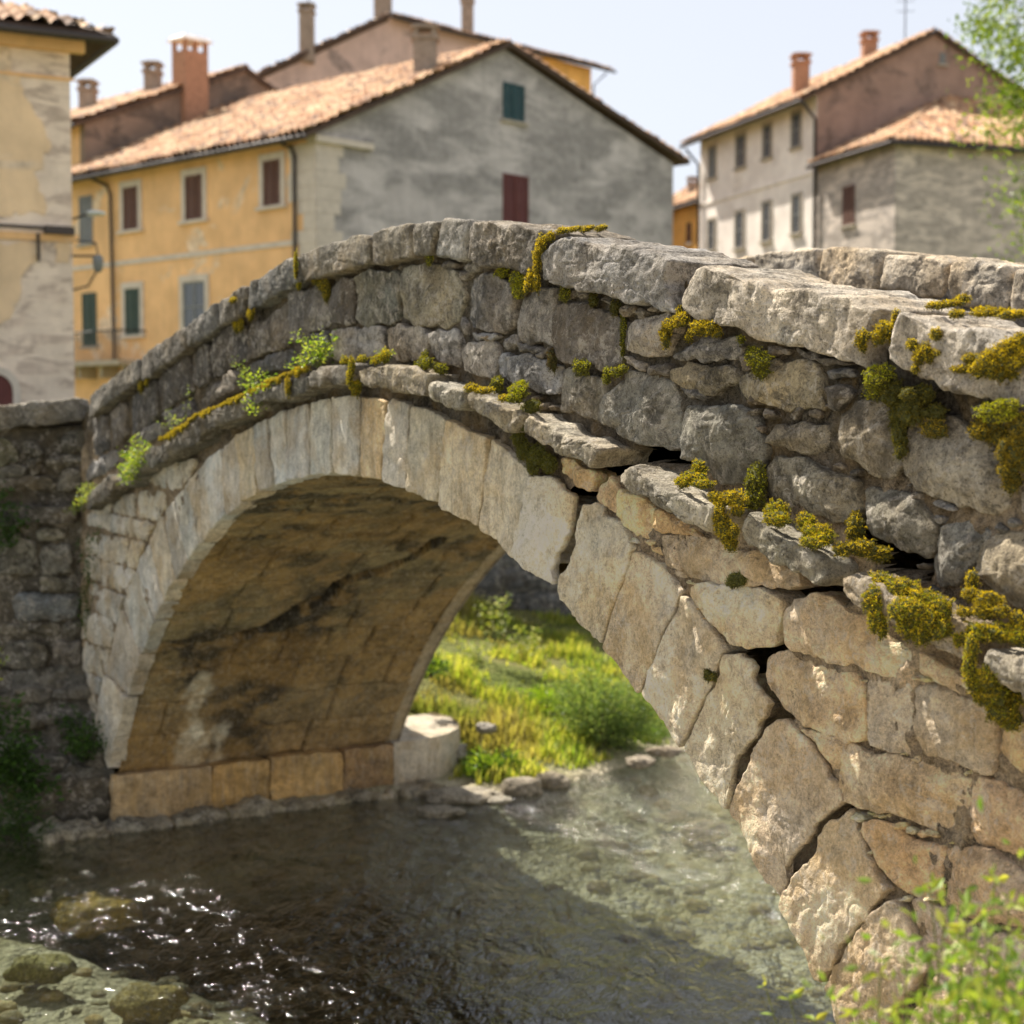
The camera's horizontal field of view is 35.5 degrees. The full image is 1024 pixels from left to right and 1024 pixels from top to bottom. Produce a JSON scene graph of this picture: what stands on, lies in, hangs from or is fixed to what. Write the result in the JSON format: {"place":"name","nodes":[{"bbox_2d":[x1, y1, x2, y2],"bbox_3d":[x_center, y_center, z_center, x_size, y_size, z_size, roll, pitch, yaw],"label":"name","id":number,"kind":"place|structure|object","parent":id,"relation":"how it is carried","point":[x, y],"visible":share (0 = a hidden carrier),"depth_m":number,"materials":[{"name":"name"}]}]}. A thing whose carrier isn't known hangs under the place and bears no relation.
{"place":"outdoors","nodes":[
{"label":"outdoors","id":0,"kind":"place"},
{"bbox_2d":[0,753,831,1023],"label":"river water","id":1,"kind":"structure","parent":0,"point":[476,867],"depth_m":11.53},
{"bbox_2d":[0,609,835,1023],"bbox_3d":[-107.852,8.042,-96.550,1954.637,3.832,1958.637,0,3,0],"label":"ground","id":2,"kind":"structure","parent":0,"point":[80,991],"depth_m":12.55,"materials":[{"name":"stone"}]},
{"bbox_2d":[0,397,89,675],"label":"wing wall","id":3,"kind":"structure","parent":2,"relation":"on","point":[41,444],"depth_m":13.62,"materials":[{"name":"grey stone"}]},
{"bbox_2d":[0,480,38,557],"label":"wild plant","id":4,"kind":"object","parent":3,"relation":"attached to","point":[12,529],"visible":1,"depth_m":13.37,"materials":[{"name":"green plant"}]},
{"bbox_2d":[0,662,113,840],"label":"stone plinth","id":5,"kind":"structure","parent":2,"relation":"on","point":[88,797],"depth_m":13.30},
{"bbox_2d":[0,790,59,878],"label":"grass tuft","id":6,"kind":"object","parent":5,"relation":"attached to","point":[29,818],"visible":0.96,"depth_m":12.58,"materials":[{"name":"green plant"}]},
{"bbox_2d":[0,692,71,806],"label":"wild plant","id":7,"kind":"object","parent":5,"relation":"attached to","point":[11,761],"visible":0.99,"depth_m":12.71,"materials":[{"name":"green plant"}]},
{"bbox_2d":[47,704,106,764],"bbox_3d":[-3.547,1.845,13.103,0.457,0.533,0.868,-3,4,-38],"label":"wild plant","id":8,"kind":"object","parent":5,"relation":"on","point":[78,745],"visible":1,"depth_m":13.13,"materials":[{"name":"green plant"}]},
{"bbox_2d":[0,0,119,404],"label":"peeling corner house","id":9,"kind":"structure","parent":2,"relation":"on","point":[47,56],"depth_m":27.42,"materials":[{"name":"paint"}]},
{"bbox_2d":[0,367,20,404],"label":"door","id":10,"kind":"structure","parent":9,"relation":"in","point":[10,389],"depth_m":27.35,"materials":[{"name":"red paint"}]},
{"bbox_2d":[73,240,103,290],"bbox_3d":[-7.347,-4.288,27.770,0.572,0.893,0.186,1,4,21],"label":"wall lantern","id":11,"kind":"object","parent":9,"relation":"attached to","point":[97,260],"depth_m":27.68,"materials":[{"name":"paint"}]},
{"bbox_2d":[73,210,105,219],"bbox_3d":[-7.332,-5.149,27.750,0.577,0.169,0.198,0,3,0],"label":"street lamp","id":12,"kind":"object","parent":9,"relation":"attached to","point":[94,213],"visible":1,"depth_m":27.69,"materials":[{"name":"metal"}]},
{"bbox_2d":[49,891,142,938],"bbox_3d":[-3.018,2.930,11.642,0.639,0.310,0.478,-1,4,-23],"label":"submerged rock","id":13,"kind":"object","parent":2,"relation":"on","point":[123,918],"visible":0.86,"depth_m":11.50,"materials":[{"name":"stone"}]},
{"bbox_2d":[109,982,189,1023],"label":"submerged rock","id":14,"kind":"object","parent":2,"relation":"on","point":[152,1009],"visible":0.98,"depth_m":9.78,"materials":[{"name":"stone"}]},
{"bbox_2d":[71,33,278,166],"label":"brown gabled house","id":15,"kind":"structure","parent":2,"relation":"on","point":[193,88],"depth_m":53.30,"materials":[{"name":"paint"}]},
{"bbox_2d":[71,23,689,403],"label":"ochre house","id":16,"kind":"structure","parent":2,"relation":"on","point":[205,212],"depth_m":46.15,"materials":[{"name":"paint"}]},
{"bbox_2d":[76,195,94,247],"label":"window","id":17,"kind":"structure","parent":16,"relation":"in","point":[87,225],"depth_m":49.00,"materials":[{"name":"wood"}]},
{"bbox_2d":[80,292,98,348],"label":"window","id":18,"kind":"structure","parent":16,"relation":"in","point":[87,325],"depth_m":49.10,"materials":[{"name":"wood"}]},
{"bbox_2d":[116,179,143,234],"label":"window","id":19,"kind":"structure","parent":16,"relation":"in","point":[129,187],"depth_m":47.32,"materials":[{"name":"brown paint"}]},
{"bbox_2d":[118,281,145,338],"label":"window","id":20,"kind":"structure","parent":16,"relation":"in","point":[129,307],"depth_m":47.47,"materials":[{"name":"green paint"}]},
{"bbox_2d":[178,166,208,224],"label":"window","id":21,"kind":"structure","parent":16,"relation":"in","point":[193,175],"depth_m":45.16,"materials":[{"name":"brown paint"}]},
{"bbox_2d":[179,273,209,329],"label":"window","id":22,"kind":"structure","parent":16,"relation":"in","point":[194,297],"depth_m":45.43,"materials":[{"name":"grey glass"}]},
{"bbox_2d":[255,150,287,210],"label":"window","id":23,"kind":"structure","parent":16,"relation":"in","point":[272,159],"depth_m":42.75,"materials":[{"name":"brown paint"}]},
{"bbox_2d":[500,81,528,126],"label":"window","id":24,"kind":"structure","parent":16,"relation":"in","point":[512,118],"depth_m":46.81,"materials":[{"name":"wood"}]},
{"bbox_2d":[503,173,528,222],"bbox_3d":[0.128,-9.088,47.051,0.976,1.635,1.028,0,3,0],"label":"window","id":25,"kind":"structure","parent":16,"relation":"in","point":[516,180],"depth_m":47.04,"materials":[{"name":"wood"}]},
{"bbox_2d":[256,0,551,90],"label":"mauve house","id":26,"kind":"structure","parent":2,"relation":"on","point":[382,37],"depth_m":73.37,"materials":[{"name":"paint"}]},
{"bbox_2d":[0,756,834,1023],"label":"river pebbles","id":27,"kind":"object","parent":2,"relation":"on","point":[57,995],"visible":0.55,"depth_m":11.94,"materials":[{"name":"beige stone"}]},
{"bbox_2d":[2,953,77,984],"bbox_3d":[-3.098,3.002,10.500,0.476,0.179,0.284,0,3,0],"label":"submerged rock","id":28,"kind":"object","parent":27,"relation":"on","point":[26,967],"visible":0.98,"depth_m":10.42,"materials":[{"name":"stone"}]},
{"bbox_2d":[423,653,452,681],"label":"shrub","id":29,"kind":"object","parent":2,"relation":"on","point":[435,668],"visible":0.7,"depth_m":15.48,"materials":[{"name":"green plant"}]},
{"bbox_2d":[415,804,466,818],"bbox_3d":[-0.602,2.531,13.493,0.439,0.087,0.268,0,3,0],"label":"bank rock","id":30,"kind":"object","parent":2,"relation":"on","point":[437,811],"visible":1,"depth_m":13.42,"materials":[{"name":"stone"}]},
{"bbox_2d":[457,743,466,760],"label":"bank rock","id":31,"kind":"object","parent":2,"relation":"on","point":[461,751],"visible":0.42,"depth_m":14.99,"materials":[{"name":"stone"}]},
{"bbox_2d":[422,786,503,807],"bbox_3d":[-0.427,2.497,14.035,0.740,0.151,0.444,0,3,0],"label":"bank rock","id":32,"kind":"object","parent":2,"relation":"on","point":[465,795],"visible":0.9,"depth_m":13.89,"materials":[{"name":"stone"}]},
{"bbox_2d":[448,637,490,662],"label":"wild plant","id":33,"kind":"object","parent":2,"relation":"on","point":[475,655],"visible":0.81,"depth_m":17.59,"materials":[{"name":"green plant"}]},
{"bbox_2d":[473,591,512,648],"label":"wild plant","id":34,"kind":"object","parent":2,"relation":"on","point":[495,615],"visible":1,"depth_m":17.63,"materials":[{"name":"green plant"}]},
{"bbox_2d":[462,742,534,781],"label":"clump","id":35,"kind":"object","parent":2,"relation":"on","point":[478,761],"visible":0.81,"depth_m":14.60,"materials":[{"name":"green plant"}]},
{"bbox_2d":[485,795,512,804],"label":"bank rock","id":36,"kind":"object","parent":2,"relation":"on","point":[496,800],"visible":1,"depth_m":13.85,"materials":[{"name":"stone"}]},
{"bbox_2d":[499,776,543,806],"bbox_3d":[0.080,2.486,14.287,0.411,0.262,0.327,0,3,0],"label":"bank rock","id":37,"kind":"object","parent":2,"relation":"on","point":[521,787],"visible":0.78,"depth_m":14.17,"materials":[{"name":"stone"}]},
{"bbox_2d":[474,552,570,615],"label":"retaining wall","id":38,"kind":"structure","parent":2,"relation":"on","point":[527,590],"depth_m":20.20,"materials":[{"name":"grey stone"}]},
{"bbox_2d":[504,624,542,660],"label":"wild plant","id":39,"kind":"object","parent":2,"relation":"on","point":[523,640],"visible":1,"depth_m":17.63,"materials":[{"name":"green plant"}]},
{"bbox_2d":[28,218,1023,1023],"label":"stone bridge","id":40,"kind":"structure","parent":2,"relation":"on","point":[282,584],"depth_m":6.87,"materials":[{"name":"stone"}]},
{"bbox_2d":[62,482,94,513],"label":"wild plant","id":41,"kind":"object","parent":40,"relation":"attached to","point":[79,500],"visible":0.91,"depth_m":13.01,"materials":[{"name":"green plant"}]},
{"bbox_2d":[73,525,105,638],"bbox_3d":[-3.515,0.600,13.289,0.220,1.011,0.670,-2,4,-25],"label":"wild plant","id":42,"kind":"object","parent":40,"relation":"attached to","point":[86,601],"visible":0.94,"depth_m":13.42,"materials":[{"name":"green plant"}]},
{"bbox_2d":[115,433,150,484],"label":"wild plant","id":43,"kind":"object","parent":40,"relation":"attached to","point":[132,461],"visible":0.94,"depth_m":11.67,"materials":[{"name":"green plant"}]},
{"bbox_2d":[158,393,244,442],"bbox_3d":[-2.056,-0.608,10.522,0.066,0.330,1.693,-2,4,-30],"label":"moss clump","id":44,"kind":"object","parent":40,"relation":"attached to","point":[201,414],"visible":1,"depth_m":10.58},
{"bbox_2d":[230,355,276,415],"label":"wild plant","id":45,"kind":"object","parent":40,"relation":"attached to","point":[254,385],"visible":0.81,"depth_m":9.67,"materials":[{"name":"green plant"}]},
{"bbox_2d":[248,364,310,399],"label":"moss clump","id":46,"kind":"object","parent":40,"relation":"attached to","point":[290,374],"visible":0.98,"depth_m":9.16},
{"bbox_2d":[284,326,337,370],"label":"wild plant","id":47,"kind":"object","parent":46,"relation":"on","point":[319,354],"visible":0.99,"depth_m":8.92,"materials":[{"name":"green plant"}]},
{"bbox_2d":[293,248,300,290],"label":"moss clump","id":48,"kind":"object","parent":40,"relation":"on","point":[295,267],"visible":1,"depth_m":9.20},
{"bbox_2d":[311,279,330,305],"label":"moss clump","id":49,"kind":"object","parent":40,"relation":"attached to","point":[323,285],"visible":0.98,"depth_m":8.95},
{"bbox_2d":[339,346,389,400],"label":"moss clump","id":50,"kind":"object","parent":40,"relation":"attached to","point":[355,387],"visible":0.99,"depth_m":8.37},
{"bbox_2d":[414,349,447,374],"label":"moss clump","id":51,"kind":"object","parent":40,"relation":"on","point":[424,362],"visible":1,"depth_m":7.74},
{"bbox_2d":[463,382,507,402],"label":"moss clump","id":52,"kind":"object","parent":40,"relation":"on","point":[475,388],"visible":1,"depth_m":7.17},
{"bbox_2d":[490,375,504,394],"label":"moss clump","id":53,"kind":"object","parent":40,"relation":"on","point":[497,382],"visible":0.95,"depth_m":7.24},
{"bbox_2d":[493,267,525,299],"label":"moss clump","id":54,"kind":"object","parent":40,"relation":"attached to","point":[516,280],"visible":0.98,"depth_m":7.09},
{"bbox_2d":[505,379,530,405],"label":"moss clump","id":55,"kind":"object","parent":40,"relation":"on","point":[518,392],"visible":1,"depth_m":6.91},
{"bbox_2d":[509,399,558,476],"bbox_3d":[0.069,-0.325,7.000,0.115,0.348,0.392,-2,4,-28],"label":"moss clump","id":56,"kind":"object","parent":40,"relation":"attached to","point":[534,456],"visible":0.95,"depth_m":6.99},
{"bbox_2d":[546,347,558,374],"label":"moss clump","id":57,"kind":"object","parent":40,"relation":"attached to","point":[551,361],"visible":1,"depth_m":6.88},
{"bbox_2d":[558,286,570,303],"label":"moss clump","id":58,"kind":"object","parent":40,"relation":"attached to","point":[564,294],"visible":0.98,"depth_m":6.78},
{"bbox_2d":[523,223,607,295],"bbox_3d":[0.242,-1.088,6.891,0.302,0.312,0.333,-2,4,-31],"label":"moss clump","id":59,"kind":"object","parent":40,"relation":"attached to","point":[532,280],"visible":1,"depth_m":6.85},
{"bbox_2d":[572,357,591,377],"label":"moss clump","id":60,"kind":"object","parent":40,"relation":"attached to","point":[581,367],"visible":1,"depth_m":6.62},
{"bbox_2d":[602,315,628,385],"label":"moss clump","id":61,"kind":"object","parent":40,"relation":"attached to","point":[618,371],"visible":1,"depth_m":6.44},
{"bbox_2d":[609,299,621,316],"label":"moss clump","id":62,"kind":"object","parent":40,"relation":"attached to","point":[615,306],"visible":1,"depth_m":6.47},
{"bbox_2d":[658,305,723,352],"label":"moss clump","id":63,"kind":"object","parent":40,"relation":"attached to","point":[680,318],"visible":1,"depth_m":5.96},
{"bbox_2d":[672,458,716,490],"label":"moss clump","id":64,"kind":"object","parent":40,"relation":"on","point":[696,477],"visible":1,"depth_m":5.89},
{"bbox_2d":[702,668,717,682],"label":"moss clump","id":65,"kind":"object","parent":40,"relation":"attached to","point":[709,675],"visible":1,"depth_m":5.96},
{"bbox_2d":[706,488,749,553],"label":"moss clump","id":66,"kind":"object","parent":40,"relation":"attached to","point":[727,532],"visible":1,"depth_m":5.68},
{"bbox_2d":[724,570,748,588],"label":"moss clump","id":67,"kind":"object","parent":40,"relation":"attached to","point":[733,580],"visible":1,"depth_m":5.81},
{"bbox_2d":[742,460,767,511],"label":"moss clump","id":68,"kind":"object","parent":40,"relation":"attached to","point":[755,486],"visible":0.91,"depth_m":5.68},
{"bbox_2d":[744,345,775,381],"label":"moss clump","id":69,"kind":"object","parent":40,"relation":"attached to","point":[758,362],"visible":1,"depth_m":5.61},
{"bbox_2d":[761,498,794,529],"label":"moss clump","id":70,"kind":"object","parent":40,"relation":"on","point":[775,514],"visible":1,"depth_m":5.44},
{"bbox_2d":[795,511,838,551],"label":"moss clump","id":71,"kind":"object","parent":40,"relation":"on","point":[816,536],"visible":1,"depth_m":5.28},
{"bbox_2d":[831,510,892,564],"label":"moss clump","id":72,"kind":"object","parent":40,"relation":"on","point":[855,532],"visible":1,"depth_m":5.16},
{"bbox_2d":[853,326,872,353],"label":"moss clump","id":73,"kind":"object","parent":40,"relation":"on","point":[862,336],"visible":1,"depth_m":5.13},
{"bbox_2d":[861,362,896,402],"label":"moss clump","id":74,"kind":"object","parent":40,"relation":"attached to","point":[876,376],"visible":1,"depth_m":5.09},
{"bbox_2d":[871,306,900,347],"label":"moss clump","id":75,"kind":"object","parent":40,"relation":"attached to","point":[882,333],"visible":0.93,"depth_m":5.07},
{"bbox_2d":[860,570,955,648],"bbox_3d":[1.194,0.299,4.927,0.086,0.223,0.455,-2,4,-26],"label":"moss clump","id":76,"kind":"object","parent":40,"relation":"on","point":[919,617],"visible":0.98,"depth_m":4.87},
{"bbox_2d":[876,377,949,462],"bbox_3d":[1.239,-0.291,5.003,0.074,0.281,0.296,-2,4,-28],"label":"moss clump","id":77,"kind":"object","parent":40,"relation":"attached to","point":[905,408],"visible":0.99,"depth_m":5.01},
{"bbox_2d":[905,326,942,375],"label":"moss clump","id":78,"kind":"object","parent":40,"relation":"on","point":[920,355],"visible":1,"depth_m":4.90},
{"bbox_2d":[923,293,972,319],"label":"moss clump","id":79,"kind":"object","parent":40,"relation":"on","point":[961,299],"visible":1,"depth_m":4.98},
{"bbox_2d":[917,411,1023,497],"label":"moss clump","id":80,"kind":"object","parent":40,"relation":"attached to","point":[1009,450],"visible":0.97,"depth_m":4.65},
{"bbox_2d":[949,620,1023,733],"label":"moss clump","id":81,"kind":"object","parent":40,"relation":"attached to","point":[1002,703],"visible":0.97,"depth_m":4.63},
{"bbox_2d":[949,331,1023,385],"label":"moss clump","id":82,"kind":"object","parent":40,"relation":"attached to","point":[1003,361],"visible":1,"depth_m":4.62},
{"bbox_2d":[954,568,1023,627],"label":"moss clump","id":83,"kind":"object","parent":40,"relation":"attached to","point":[987,605],"visible":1,"depth_m":4.68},
{"bbox_2d":[966,305,1023,320],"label":"moss clump","id":84,"kind":"object","parent":40,"relation":"on","point":[981,311],"visible":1,"depth_m":4.79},
{"bbox_2d":[971,398,1023,423],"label":"moss clump","id":85,"kind":"object","parent":40,"relation":"attached to","point":[1000,410],"visible":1,"depth_m":4.61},
{"bbox_2d":[535,771,570,794],"bbox_3d":[0.367,2.473,14.573,0.343,0.229,0.280,0,3,0],"label":"bank rock","id":86,"kind":"object","parent":2,"relation":"on","point":[551,780],"visible":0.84,"depth_m":14.46,"materials":[{"name":"stone"}]},
{"bbox_2d":[517,677,602,718],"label":"grass clump","id":87,"kind":"object","parent":2,"relation":"on","point":[539,692],"visible":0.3,"depth_m":16.61,"materials":[{"name":"green plant"}]},
{"bbox_2d":[541,49,615,95],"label":"orange house","id":88,"kind":"structure","parent":2,"relation":"on","point":[578,74],"depth_m":84.03,"materials":[{"name":"paint"}]},
{"bbox_2d":[539,643,664,755],"bbox_3d":[0.954,1.967,15.747,1.371,1.405,1.335,0,3,0],"label":"shrub","id":89,"kind":"object","parent":2,"relation":"on","point":[619,718],"visible":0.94,"depth_m":15.63,"materials":[{"name":"green plant"}]},
{"bbox_2d":[625,755,655,768],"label":"bank rock","id":90,"kind":"object","parent":2,"relation":"on","point":[639,761],"visible":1,"depth_m":14.54,"materials":[{"name":"stone"}]},
{"bbox_2d":[636,709,671,743],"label":"shrub","id":91,"kind":"object","parent":2,"relation":"on","point":[663,731],"visible":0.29,"depth_m":16.29,"materials":[{"name":"green plant"}]},
{"bbox_2d":[646,746,683,757],"bbox_3d":[1.437,2.255,15.068,0.364,0.108,0.223,0,3,0],"label":"bank rock","id":92,"kind":"object","parent":2,"relation":"on","point":[669,751],"visible":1,"depth_m":14.99,"materials":[{"name":"stone"}]},
{"bbox_2d":[673,176,696,248],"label":"orange house","id":93,"kind":"structure","parent":2,"relation":"on","point":[684,216],"depth_m":79.36,"materials":[{"name":"paint"}]},
{"bbox_2d":[680,819,730,846],"bbox_3d":[1.683,2.800,13.972,0.443,0.228,0.261,0,3,0],"label":"submerged rock","id":94,"kind":"object","parent":2,"relation":"on","point":[704,821],"visible":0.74,"depth_m":13.88,"materials":[{"name":"stone"}]},
{"bbox_2d":[679,0,1023,257],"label":"white house","id":95,"kind":"structure","parent":2,"relation":"on","point":[756,186],"depth_m":61.34,"materials":[{"name":"paint"}]},
{"bbox_2d":[705,143,716,180],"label":"window","id":96,"kind":"structure","parent":95,"relation":"in","point":[712,174],"depth_m":67.50,"materials":[{"name":"stone"}]},
{"bbox_2d":[707,216,715,250],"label":"window","id":97,"kind":"structure","parent":95,"relation":"in","point":[711,222],"depth_m":67.73,"materials":[{"name":"stone"}]},
{"bbox_2d":[732,208,745,250],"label":"window","id":98,"kind":"structure","parent":95,"relation":"in","point":[739,215],"depth_m":65.26,"materials":[{"name":"stone"}]},
{"bbox_2d":[733,131,746,170],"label":"window","id":99,"kind":"structure","parent":95,"relation":"in","point":[741,138],"depth_m":65.04,"materials":[{"name":"stone"}]},
{"bbox_2d":[758,199,772,244],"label":"window","id":100,"kind":"structure","parent":95,"relation":"in","point":[766,205],"depth_m":63.07,"materials":[{"name":"stone"}]},
{"bbox_2d":[759,121,772,161],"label":"window","id":101,"kind":"structure","parent":95,"relation":"in","point":[767,128],"depth_m":62.87,"materials":[{"name":"stone"}]},
{"bbox_2d":[788,108,802,150],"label":"window","id":102,"kind":"structure","parent":95,"relation":"in","point":[796,115],"depth_m":60.68,"materials":[{"name":"stone"}]},
{"bbox_2d":[788,191,802,236],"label":"window","id":103,"kind":"structure","parent":95,"relation":"in","point":[795,198],"depth_m":60.80,"materials":[{"name":"stone"}]},
{"bbox_2d":[758,796,1023,1023],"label":"leafy shrub","id":104,"kind":"object","parent":2,"relation":"on","point":[990,1001],"visible":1,"depth_m":3.24,"materials":[{"name":"green plant"}]},
{"bbox_2d":[805,95,1023,262],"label":"grey stone house","id":105,"kind":"structure","parent":2,"relation":"on","point":[906,183],"depth_m":55.48,"materials":[{"name":"stone"}]},
{"bbox_2d":[839,184,855,228],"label":"window","id":106,"kind":"structure","parent":105,"relation":"in","point":[848,222],"depth_m":57.17,"materials":[{"name":"wood"}]},
{"bbox_2d":[944,0,1023,262],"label":"broadleaf tree","id":107,"kind":"object","parent":2,"relation":"on","point":[987,34],"visible":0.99,"depth_m":27.84,"materials":[{"name":"green plant"}]},
{"bbox_2d":[2,0,1023,193],"label":"sky","id":108,"kind":"structure","parent":0,"point":[683,68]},
{"bbox_2d":[409,590,668,784],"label":"meadow grass","id":109,"kind":"structure","parent":0,"point":[503,710],"depth_m":16.31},
{"bbox_2d":[475,722,496,733],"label":"bank rock","id":110,"kind":"object","parent":109,"relation":"on","point":[484,727],"visible":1,"depth_m":15.12,"materials":[{"name":"stone"}]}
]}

